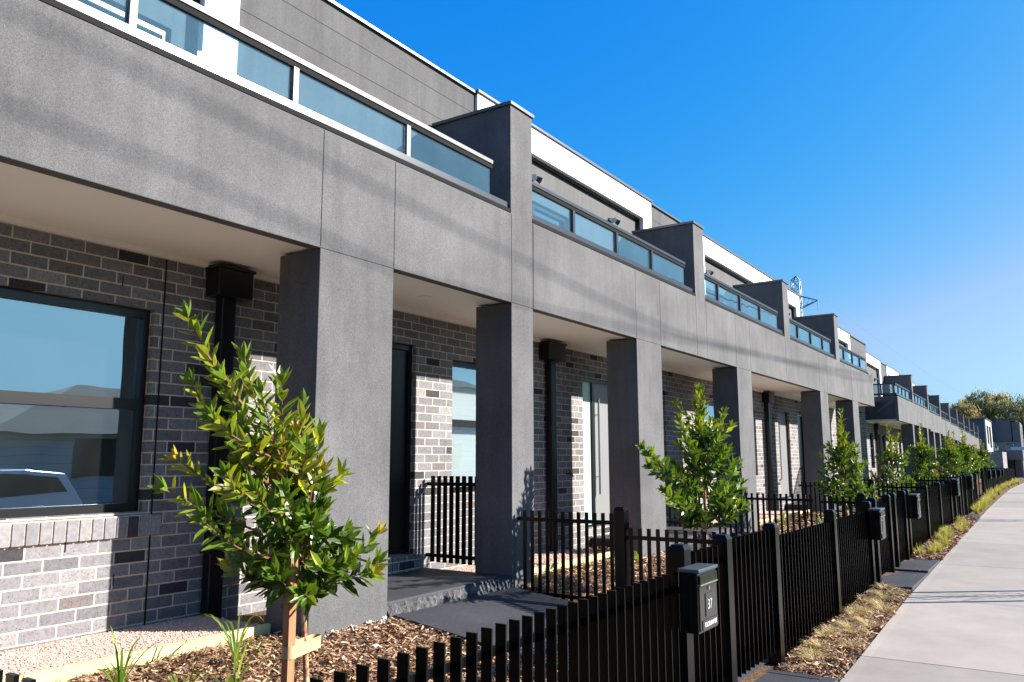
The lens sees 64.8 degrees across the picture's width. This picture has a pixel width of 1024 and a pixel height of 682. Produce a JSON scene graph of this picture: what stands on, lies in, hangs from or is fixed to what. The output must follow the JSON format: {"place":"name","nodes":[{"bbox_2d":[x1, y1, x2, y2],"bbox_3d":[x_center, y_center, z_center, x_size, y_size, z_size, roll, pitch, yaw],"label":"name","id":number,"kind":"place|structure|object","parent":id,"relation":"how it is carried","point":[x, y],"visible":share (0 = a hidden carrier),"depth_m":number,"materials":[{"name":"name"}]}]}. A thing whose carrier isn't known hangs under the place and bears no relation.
{"place":"outdoors","nodes":[
{"label":"outdoors","id":0,"kind":"place"},
{"bbox_2d":[0,615,260,677],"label":"gravel bed","id":1,"kind":"object","parent":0,"point":[67,662],"visible":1,"depth_m":5.20,"materials":[{"name":"beige gravel"}]},
{"bbox_2d":[448,549,601,571],"bbox_3d":[0.287,2.560,9.396,0.798,0.001,2.465,-6,-10,33],"label":"gravel bed","id":2,"kind":"object","parent":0,"point":[534,560],"visible":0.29,"depth_m":9.69,"materials":[{"name":"beige gravel"}]},
{"bbox_2d":[394,587,767,681],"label":"path","id":3,"kind":"structure","parent":0,"point":[462,617],"depth_m":6.55,"materials":[{"name":"grey concrete"}]},
{"bbox_2d":[334,0,1023,415],"label":"sky","id":4,"kind":"structure","parent":0,"point":[868,153],"materials":[{"name":"blue"}]},
{"bbox_2d":[712,509,801,523],"bbox_3d":[5.088,3.597,16.538,0.798,0.001,5.050,-6,-10,33],"label":"gravel bed","id":5,"kind":"object","parent":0,"point":[766,514],"visible":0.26,"depth_m":17.40,"materials":[{"name":"beige gravel"}]},
{"bbox_2d":[754,669,837,681],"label":"path","id":6,"kind":"structure","parent":0,"point":[772,675],"depth_m":5.80,"materials":[{"name":"grey concrete"}]},
{"bbox_2d":[877,571,927,591],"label":"path","id":7,"kind":"structure","parent":0,"point":[909,580],"depth_m":9.92,"materials":[{"name":"grey concrete"}]},
{"bbox_2d":[895,559,939,574],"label":"path","id":8,"kind":"structure","parent":0,"point":[928,566],"depth_m":10.98,"materials":[{"name":"grey concrete"}]},
{"bbox_2d":[840,483,1023,681],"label":"footpath","id":9,"kind":"structure","parent":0,"point":[986,636],"depth_m":7.77,"materials":[{"name":"grey concrete"}]},
{"bbox_2d":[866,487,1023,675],"bbox_3d":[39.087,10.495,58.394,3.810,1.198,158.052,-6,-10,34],"label":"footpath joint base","id":10,"kind":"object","parent":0,"point":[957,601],"visible":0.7,"depth_m":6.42,"materials":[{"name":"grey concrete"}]},
{"bbox_3d":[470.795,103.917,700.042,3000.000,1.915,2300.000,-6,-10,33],"label":"ground","id":11,"kind":"structure","parent":0,"visible":0},
{"bbox_2d":[0,0,534,651],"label":"townhouse","id":12,"kind":"structure","parent":11,"relation":"on","point":[328,202],"depth_m":6.15,"materials":[{"name":"grey concrete"}]},
{"bbox_2d":[0,286,149,518],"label":"window","id":13,"kind":"structure","parent":12,"relation":"in","point":[136,404],"depth_m":5.68,"materials":[{"name":"black metal"}]},
{"bbox_2d":[79,0,168,42],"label":"window","id":14,"kind":"structure","parent":12,"relation":"in","point":[105,6],"depth_m":6.06,"materials":[{"name":"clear glass"}]},
{"bbox_2d":[388,348,406,550],"bbox_3d":[-1.402,1.055,7.962,0.040,2.040,1.020,-6,-10,33],"label":"door","id":15,"kind":"structure","parent":12,"relation":"in","point":[396,526],"depth_m":8.27,"materials":[{"name":"black wood"}]},
{"bbox_2d":[426,476,475,564],"bbox_3d":[-0.603,1.825,8.248,0.680,0.875,0.028,-6,-10,33],"label":"divider fence","id":16,"kind":"object","parent":12,"relation":"attached to","point":[444,555],"visible":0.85,"depth_m":8.24,"materials":[{"name":"black metal"}]},
{"bbox_2d":[387,567,512,620],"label":"porch slab","id":17,"kind":"structure","parent":11,"relation":"on","point":[421,588],"depth_m":7.10,"materials":[{"name":"grey concrete"}]},
{"bbox_2d":[388,553,420,574],"bbox_3d":[-1.308,2.153,7.673,0.220,0.148,1.111,-6,-10,33],"label":"brick step","id":18,"kind":"object","parent":17,"relation":"on","point":[407,562],"visible":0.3,"depth_m":7.88,"materials":[{"name":"grey brick"}]},
{"bbox_2d":[310,543,694,681],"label":"front fence","id":19,"kind":"object","parent":11,"relation":"on","point":[629,633],"visible":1,"depth_m":3.78,"materials":[{"name":"black metal"}]},
{"bbox_2d":[678,563,717,634],"bbox_3d":[1.088,1.490,4.684,0.129,0.353,0.312,-6,-10,33],"label":"letterbox","id":20,"kind":"object","parent":19,"relation":"attached to","point":[698,599],"visible":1,"depth_m":4.58,"materials":[{"name":"grey metal"}]},
{"bbox_2d":[699,581,717,631],"bbox_3d":[1.135,1.526,4.646,0.012,0.248,0.276,-6,-10,33],"label":"door","id":21,"kind":"structure","parent":20,"relation":"in","point":[708,592],"depth_m":4.63,"materials":[{"name":"metal"}]},
{"bbox_2d":[54,500,972,681],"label":"garden bed","id":22,"kind":"object","parent":11,"relation":"on","point":[751,677],"visible":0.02,"depth_m":5.48,"materials":[{"name":"brown wood"}]},
{"bbox_2d":[0,669,35,681],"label":"divider fence","id":23,"kind":"object","parent":22,"relation":"on","point":[12,677],"visible":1,"depth_m":2.44,"materials":[{"name":"black metal"}]},
{"bbox_2d":[92,620,162,681],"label":"strappy plant","id":24,"kind":"object","parent":22,"relation":"on","point":[119,676],"visible":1,"depth_m":4.25,"materials":[{"name":"green plant"}]},
{"bbox_2d":[3,623,270,681],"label":"timber edging","id":25,"kind":"object","parent":22,"relation":"on","point":[64,673],"visible":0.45,"depth_m":4.87,"materials":[{"name":"brown wood"}]},
{"bbox_2d":[165,656,205,681],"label":"strappy plant","id":26,"kind":"object","parent":22,"relation":"on","point":[194,679],"visible":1,"depth_m":4.11,"materials":[{"name":"green plant"}]},
{"bbox_2d":[176,636,275,681],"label":"strappy plant","id":27,"kind":"object","parent":22,"relation":"on","point":[234,678],"visible":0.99,"depth_m":4.35,"materials":[{"name":"green plant"}]},
{"bbox_2d":[190,612,281,666],"bbox_3d":[-1.672,1.814,4.949,0.504,0.346,0.882,5,-10,-33],"label":"strappy plant","id":28,"kind":"object","parent":22,"relation":"on","point":[231,637],"visible":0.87,"depth_m":4.90,"materials":[{"name":"green plant"}]},
{"bbox_2d":[147,299,391,681],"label":"young tree","id":29,"kind":"object","parent":22,"relation":"on","point":[286,508],"visible":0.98,"depth_m":3.54,"materials":[{"name":"green plant"}]},
{"bbox_2d":[281,538,320,681],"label":"timber stake","id":30,"kind":"object","parent":22,"relation":"on","point":[292,648],"visible":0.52,"depth_m":3.54,"materials":[{"name":"brown wood"}]},
{"bbox_2d":[534,551,614,575],"bbox_3d":[0.637,2.636,9.150,0.038,0.285,2.465,-6,-10,33],"label":"timber edging","id":31,"kind":"object","parent":22,"relation":"on","point":[599,556],"visible":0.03,"depth_m":9.15,"materials":[{"name":"brown wood"}]},
{"bbox_2d":[517,507,745,601],"bbox_3d":[1.065,1.984,7.079,2.410,1.030,0.108,-6,-10,33],"label":"divider fence","id":32,"kind":"object","parent":22,"relation":"on","point":[622,536],"visible":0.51,"depth_m":7.28,"materials":[{"name":"black metal"}]},
{"bbox_2d":[635,382,754,533],"bbox_3d":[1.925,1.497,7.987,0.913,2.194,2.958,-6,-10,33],"label":"young tree","id":33,"kind":"object","parent":22,"relation":"on","point":[703,439],"visible":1,"depth_m":7.89,"materials":[{"name":"green plant"}]},
{"bbox_2d":[760,509,809,524],"bbox_3d":[5.438,3.674,16.291,0.038,0.285,5.050,-6,-10,33],"label":"timber edging","id":34,"kind":"object","parent":22,"relation":"on","point":[772,518],"visible":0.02,"depth_m":16.08,"materials":[{"name":"brown wood"}]},
{"bbox_2d":[718,493,880,536],"bbox_3d":[4.078,2.684,11.554,2.410,1.030,0.108,-6,-10,33],"label":"divider fence","id":35,"kind":"object","parent":22,"relation":"on","point":[860,498],"visible":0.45,"depth_m":11.65,"materials":[{"name":"black metal"}]},
{"bbox_2d":[813,407,879,514],"bbox_3d":[5.542,2.197,13.325,1.128,2.207,0.975,7,-11,-40],"label":"young tree","id":36,"kind":"object","parent":22,"relation":"on","point":[840,452],"visible":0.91,"depth_m":13.28,"materials":[{"name":"green plant"}]},
{"bbox_2d":[799,479,928,521],"bbox_3d":[6.826,3.201,15.700,2.360,1.000,0.108,-6,-10,33],"label":"divider fence","id":37,"kind":"object","parent":22,"relation":"on","point":[870,482],"visible":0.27,"depth_m":15.98,"materials":[{"name":"black metal"}]},
{"bbox_2d":[800,465,952,507],"bbox_3d":[8.950,3.695,19.905,3.510,1.235,0.108,-6,-10,33],"label":"divider fence","id":38,"kind":"object","parent":22,"relation":"on","point":[916,480],"visible":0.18,"depth_m":19.53,"materials":[{"name":"black metal"}]},
{"bbox_2d":[865,424,917,492],"bbox_3d":[8.090,2.808,17.230,1.033,2.075,1.151,-6,-10,33],"label":"young tree","id":39,"kind":"object","parent":22,"relation":"on","point":[894,458],"visible":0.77,"depth_m":17.17,"materials":[{"name":"green plant"}]},
{"bbox_2d":[882,474,963,496],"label":"divider fence","id":40,"kind":"object","parent":22,"relation":"on","point":[895,476],"visible":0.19,"depth_m":23.15,"materials":[{"name":"black metal"}]},
{"bbox_2d":[907,423,939,486],"bbox_3d":[10.949,3.310,21.498,0.805,2.296,1.191,-6,-10,33],"label":"young tree","id":41,"kind":"object","parent":22,"relation":"on","point":[923,453],"visible":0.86,"depth_m":21.34,"materials":[{"name":"green plant"}]},
{"bbox_2d":[443,89,707,569],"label":"townhouse","id":42,"kind":"structure","parent":11,"relation":"on","point":[619,308],"depth_m":10.59,"materials":[{"name":"grey concrete"}]},
{"bbox_2d":[444,360,475,492],"bbox_3d":[-0.413,1.016,9.506,0.132,1.480,1.250,-6,-10,33],"label":"window","id":43,"kind":"structure","parent":42,"relation":"in","point":[463,373],"depth_m":9.39,"materials":[{"name":"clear glass"}]},
{"bbox_2d":[532,202,565,228],"bbox_3d":[0.270,-1.305,10.779,0.060,1.120,1.750,-6,-10,33],"label":"window","id":44,"kind":"structure","parent":42,"relation":"in","point":[535,206],"depth_m":11.20,"materials":[{"name":"blue glass"}]},
{"bbox_2d":[593,383,609,519],"bbox_3d":[1.391,1.669,12.051,0.110,2.040,0.700,-6,-10,33],"label":"door","id":45,"kind":"structure","parent":42,"relation":"in","point":[602,499],"depth_m":11.98,"materials":[{"name":"metal"}]},
{"bbox_2d":[591,523,744,548],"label":"porch slab","id":46,"kind":"structure","parent":11,"relation":"on","point":[671,528],"depth_m":12.22,"materials":[{"name":"grey concrete"}]},
{"bbox_2d":[691,534,737,681],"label":"front fence","id":47,"kind":"object","parent":11,"relation":"on","point":[715,655],"visible":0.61,"depth_m":5.24,"materials":[{"name":"black metal"}]},
{"bbox_2d":[732,529,774,676],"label":"picket gate","id":48,"kind":"structure","parent":47,"relation":"attached to","point":[754,625],"depth_m":5.80,"materials":[{"name":"black metal"}]},
{"bbox_2d":[661,233,792,531],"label":"townhouse","id":49,"kind":"structure","parent":11,"relation":"on","point":[748,330],"depth_m":14.31,"materials":[{"name":"grey concrete"}]},
{"bbox_2d":[666,471,712,526],"bbox_3d":[2.589,2.458,12.612,1.110,0.875,0.028,-6,-10,33],"label":"divider fence","id":50,"kind":"object","parent":49,"relation":"attached to","point":[678,522],"visible":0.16,"depth_m":12.57,"materials":[{"name":"black metal"}]},
{"bbox_2d":[704,401,715,477],"bbox_3d":[3.987,1.959,15.999,0.072,1.480,1.350,-6,-10,33],"label":"window","id":51,"kind":"structure","parent":49,"relation":"in","point":[710,407],"depth_m":16.00,"materials":[{"name":"blue glass"}]},
{"bbox_2d":[706,288,732,307],"bbox_3d":[4.272,-0.430,16.731,0.060,1.100,1.800,-6,-10,33],"label":"window","id":52,"kind":"structure","parent":49,"relation":"in","point":[709,293],"depth_m":16.96,"materials":[{"name":"blue glass"}]},
{"bbox_2d":[752,270,841,511],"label":"townhouse","id":53,"kind":"structure","parent":11,"relation":"on","point":[816,371],"depth_m":18.78,"materials":[{"name":"grey concrete"}]},
{"bbox_2d":[778,413,788,496],"bbox_3d":[6.708,2.818,19.961,0.110,2.040,0.900,-6,-10,33],"label":"door","id":54,"kind":"structure","parent":53,"relation":"in","point":[781,417],"depth_m":20.06,"materials":[{"name":"metal"}]},
{"bbox_2d":[791,276,818,315],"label":"transmission tower","id":55,"kind":"structure","parent":11,"relation":"on","point":[799,292],"depth_m":236.37,"materials":[{"name":"metal"}]},
{"bbox_2d":[762,501,876,665],"bbox_3d":[3.112,2.250,7.861,0.108,1.180,4.008,-6,-10,33],"label":"front fence","id":56,"kind":"object","parent":11,"relation":"on","point":[823,573],"visible":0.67,"depth_m":7.32,"materials":[{"name":"black metal"}]},
{"bbox_2d":[868,507,885,539],"bbox_3d":[4.289,2.140,9.452,0.129,0.353,0.312,-6,-10,33],"label":"letterbox","id":57,"kind":"object","parent":56,"relation":"attached to","point":[877,523],"visible":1,"depth_m":9.34,"materials":[{"name":"grey metal"}]},
{"bbox_2d":[880,516,885,538],"bbox_3d":[4.337,2.176,9.415,0.012,0.248,0.276,-6,-10,33],"label":"door","id":58,"kind":"structure","parent":57,"relation":"in","point":[882,519],"depth_m":9.38,"materials":[{"name":"metal"}]},
{"bbox_2d":[785,500,853,509],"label":"porch slab","id":59,"kind":"structure","parent":11,"relation":"on","point":[796,507],"depth_m":19.40,"materials":[{"name":"grey concrete"}]},
{"bbox_2d":[796,326,874,498],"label":"townhouse","id":60,"kind":"structure","parent":11,"relation":"on","point":[857,384],"depth_m":21.95,"materials":[{"name":"grey concrete"}]},
{"bbox_2d":[797,416,805,493],"bbox_3d":[7.579,3.015,21.320,0.040,2.040,0.850,-6,-10,33],"label":"door","id":61,"kind":"structure","parent":60,"relation":"in","point":[799,420],"depth_m":21.51,"materials":[{"name":"metal"}]},
{"bbox_2d":[835,351,916,491],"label":"townhouse","id":62,"kind":"structure","parent":11,"relation":"on","point":[893,400],"depth_m":31.87,"materials":[{"name":"grey concrete"}]},
{"bbox_2d":[869,433,873,467],"bbox_3d":[13.913,4.248,31.329,0.072,1.360,0.900,-5,-10,32],"label":"window","id":63,"kind":"structure","parent":62,"relation":"in","point":[871,448],"depth_m":31.62,"materials":[{"name":"black glass"}]},
{"bbox_2d":[866,494,895,582],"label":"picket gate","id":64,"kind":"structure","parent":11,"relation":"on","point":[884,556],"depth_m":10.33,"materials":[{"name":"black metal"}]},
{"bbox_2d":[865,365,930,489],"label":"townhouse","id":65,"kind":"structure","parent":11,"relation":"on","point":[921,404],"depth_m":37.15,"materials":[{"name":"grey concrete"}]},
{"bbox_2d":[887,490,909,566],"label":"picket gate","id":66,"kind":"structure","parent":11,"relation":"on","point":[900,528],"depth_m":11.33,"materials":[{"name":"black metal"}]},
{"bbox_2d":[778,478,1023,681],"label":"verge bed","id":67,"kind":"object","parent":11,"relation":"on","point":[1003,492],"visible":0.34,"depth_m":7.93,"materials":[{"name":"soil"}]},
{"bbox_2d":[573,515,979,680],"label":"mulch chips","id":68,"kind":"object","parent":67,"relation":"on","point":[829,665],"visible":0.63,"depth_m":7.13,"materials":[{"name":"brown wood"}]},
{"bbox_2d":[792,648,833,662],"bbox_3d":[2.310,2.446,6.299,0.403,0.098,0.462,-6,-10,33],"label":"grass tussock","id":69,"kind":"object","parent":68,"relation":"on","point":[809,655],"depth_m":6.30,"materials":[{"name":"yellow plant"}]},
{"bbox_2d":[803,637,841,648],"bbox_3d":[2.562,2.497,6.688,0.482,0.091,0.415,-1,-8,5],"label":"grass tussock","id":70,"kind":"object","parent":68,"relation":"on","point":[816,642],"depth_m":6.67,"materials":[{"name":"yellow plant"}]},
{"bbox_2d":[811,627,843,638],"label":"grass tussock","id":71,"kind":"object","parent":68,"relation":"on","point":[822,633],"depth_m":7.01,"materials":[{"name":"beige plant"}]},
{"bbox_2d":[816,623,853,637],"bbox_3d":[2.833,2.549,7.118,0.481,0.085,0.460,-6,-10,33],"label":"grass tussock","id":72,"kind":"object","parent":68,"relation":"on","point":[833,630],"depth_m":7.15,"materials":[{"name":"beige plant"}]},
{"bbox_2d":[826,617,865,628],"bbox_3d":[3.036,2.579,7.362,0.424,0.096,0.473,-6,-10,33],"label":"grass tussock","id":73,"kind":"object","parent":68,"relation":"on","point":[847,624],"depth_m":7.37,"materials":[{"name":"beige plant"}]},
{"bbox_2d":[836,635,872,648],"bbox_3d":[2.833,2.520,6.736,0.461,0.085,0.482,2,-9,-13],"label":"grass tussock","id":74,"kind":"object","parent":68,"relation":"on","point":[851,644],"depth_m":6.73,"materials":[{"name":"beige plant"}]},
{"bbox_2d":[837,622,873,634],"bbox_3d":[3.013,2.565,7.181,0.384,0.081,0.465,3,-9,-18],"label":"grass tussock","id":75,"kind":"object","parent":68,"relation":"on","point":[850,630],"depth_m":7.17,"materials":[{"name":"beige plant"}]},
{"bbox_2d":[840,606,881,616],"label":"grass tussock","id":76,"kind":"object","parent":68,"relation":"on","point":[855,612],"depth_m":7.87,"materials":[{"name":"beige plant"}]},
{"bbox_2d":[855,593,883,603],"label":"grass tussock","id":77,"kind":"object","parent":68,"relation":"on","point":[866,598],"depth_m":8.55,"materials":[{"name":"beige plant"}]},
{"bbox_2d":[854,617,892,627],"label":"grass tussock","id":78,"kind":"object","parent":68,"relation":"on","point":[867,624],"depth_m":7.46,"materials":[{"name":"beige plant"}]},
{"bbox_2d":[870,602,899,614],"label":"grass tussock","id":79,"kind":"object","parent":68,"relation":"on","point":[885,609],"depth_m":8.13,"materials":[{"name":"beige plant"}]},
{"bbox_2d":[793,643,837,655],"bbox_3d":[2.407,2.464,6.452,0.408,0.094,0.456,-6,-10,33],"label":"grass tussock","id":80,"kind":"object","parent":67,"relation":"on","point":[814,651],"depth_m":6.41,"materials":[{"name":"yellow plant"}]},
{"bbox_2d":[901,480,954,556],"bbox_3d":[7.670,3.170,14.650,0.108,1.150,6.604,-6,-10,33],"label":"front fence","id":81,"kind":"object","parent":11,"relation":"on","point":[937,505],"visible":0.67,"depth_m":14.12,"materials":[{"name":"black metal"}]},
{"bbox_2d":[908,493,920,518],"bbox_3d":[5.995,2.455,11.998,0.129,0.353,0.312,-6,-10,33],"label":"letterbox","id":82,"kind":"object","parent":81,"relation":"attached to","point":[914,506],"visible":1,"depth_m":11.88,"materials":[{"name":"grey metal"}]},
{"bbox_2d":[951,479,959,495],"bbox_3d":[9.373,3.091,17.038,0.129,0.353,0.312,-6,-10,33],"label":"letterbox","id":83,"kind":"object","parent":81,"relation":"attached to","point":[955,487],"visible":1,"depth_m":16.92,"materials":[{"name":"grey metal"}]},
{"bbox_2d":[912,382,943,484],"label":"townhouse","id":84,"kind":"structure","parent":11,"relation":"on","point":[935,431],"depth_m":42.58,"materials":[{"name":"grey concrete"}]},
{"bbox_2d":[928,394,951,478],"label":"townhouse","id":85,"kind":"structure","parent":11,"relation":"on","point":[945,416],"depth_m":47.40,"materials":[{"name":"grey concrete"}]},
{"bbox_2d":[933,430,973,479],"bbox_3d":[15.010,4.209,27.576,1.067,2.352,1.261,4,-9,-24],"label":"young tree","id":86,"kind":"object","parent":11,"relation":"on","point":[949,450],"visible":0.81,"depth_m":27.52,"materials":[{"name":"green plant"}]},
{"bbox_2d":[950,409,959,445],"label":"townhouse","id":87,"kind":"structure","parent":11,"relation":"on","point":[954,420],"depth_m":52.97,"materials":[{"name":"grey concrete"}]},
{"bbox_2d":[949,477,961,521],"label":"picket gate","id":88,"kind":"structure","parent":11,"relation":"on","point":[957,506],"depth_m":18.02,"materials":[{"name":"black metal"}]},
{"bbox_2d":[957,414,965,465],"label":"townhouse","id":89,"kind":"structure","parent":11,"relation":"on","point":[960,421],"depth_m":58.76,"materials":[{"name":"grey concrete"}]},
{"bbox_2d":[957,475,968,516],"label":"picket gate","id":90,"kind":"structure","parent":11,"relation":"on","point":[963,492],"depth_m":19.41,"materials":[{"name":"black metal"}]},
{"bbox_2d":[964,419,970,445],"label":"townhouse","id":91,"kind":"structure","parent":11,"relation":"on","point":[967,429],"depth_m":63.28,"materials":[{"name":"grey concrete"}]},
{"bbox_2d":[949,401,986,417],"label":"gum tree","id":92,"kind":"object","parent":11,"relation":"on","point":[965,410],"visible":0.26,"depth_m":108.78,"materials":[{"name":"green plant"}]},
{"bbox_2d":[966,473,978,512],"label":"front fence","id":93,"kind":"object","parent":11,"relation":"on","point":[972,496],"visible":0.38,"depth_m":21.47,"materials":[{"name":"black metal"}]},
{"bbox_2d":[966,475,973,489],"bbox_3d":[11.367,3.502,20.007,0.129,0.353,0.312,-6,-10,33],"label":"letterbox","id":94,"kind":"object","parent":93,"relation":"attached to","point":[969,480],"visible":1,"depth_m":19.89,"materials":[{"name":"grey metal"}]},
{"bbox_2d":[969,422,977,479],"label":"townhouse","id":95,"kind":"structure","parent":11,"relation":"on","point":[972,434],"depth_m":68.03,"materials":[{"name":"grey concrete"}]},
{"bbox_2d":[974,426,980,478],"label":"townhouse","id":96,"kind":"structure","parent":11,"relation":"on","point":[976,437],"depth_m":73.02,"materials":[{"name":"grey concrete"}]},
{"bbox_2d":[977,479,981,498],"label":"garden bed","id":97,"kind":"object","parent":11,"relation":"on","point":[980,484],"visible":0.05,"depth_m":40.71,"materials":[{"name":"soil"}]},
{"bbox_2d":[913,470,980,497],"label":"divider fence","id":98,"kind":"object","parent":97,"relation":"on","point":[977,472],"visible":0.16,"depth_m":29.44,"materials":[{"name":"black metal"}]},
{"bbox_2d":[940,431,974,474],"bbox_3d":[18.245,4.960,33.117,1.332,2.527,1.436,-5,-10,30],"label":"young tree","id":99,"kind":"object","parent":97,"relation":"on","point":[968,464],"visible":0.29,"depth_m":32.97,"materials":[{"name":"green plant"}]},
{"bbox_2d":[953,429,983,473],"bbox_3d":[21.767,5.641,38.660,1.761,2.888,1.222,-2,-9,11],"label":"young tree","id":100,"kind":"object","parent":97,"relation":"on","point":[967,450],"visible":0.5,"depth_m":38.49,"materials":[{"name":"green plant"}]},
{"bbox_2d":[974,445,989,471],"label":"young tree","id":101,"kind":"object","parent":97,"relation":"on","point":[979,458],"visible":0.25,"depth_m":49.95,"materials":[{"name":"green plant"}]},
{"bbox_2d":[973,439,997,467],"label":"young tree","id":102,"kind":"object","parent":97,"relation":"on","point":[982,452],"visible":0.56,"depth_m":56.52,"materials":[{"name":"green plant"}]},
{"bbox_2d":[980,467,990,497],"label":"front fence","id":103,"kind":"object","parent":11,"relation":"on","point":[986,483],"visible":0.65,"depth_m":30.10,"materials":[{"name":"black metal"}]},
{"bbox_2d":[964,418,1007,468],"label":"house","id":104,"kind":"structure","parent":11,"relation":"on","point":[999,459],"depth_m":87.96,"materials":[{"name":"stone"}]},
{"bbox_2d":[959,387,1021,420],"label":"gum tree","id":105,"kind":"object","parent":11,"relation":"on","point":[988,405],"visible":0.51,"depth_m":115.22,"materials":[{"name":"green plant"}]},
{"bbox_2d":[988,467,995,489],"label":"front fence","id":106,"kind":"object","parent":11,"relation":"on","point":[993,483],"visible":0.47,"depth_m":36.14,"materials":[{"name":"black metal"}]},
{"bbox_2d":[990,393,1023,450],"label":"gum tree","id":107,"kind":"object","parent":11,"relation":"on","point":[1012,408],"visible":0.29,"depth_m":108.47,"materials":[{"name":"green plant"}]},
{"bbox_2d":[991,420,1023,477],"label":"house","id":108,"kind":"structure","parent":11,"relation":"on","point":[1004,432],"depth_m":96.56,"materials":[{"name":"concrete"}]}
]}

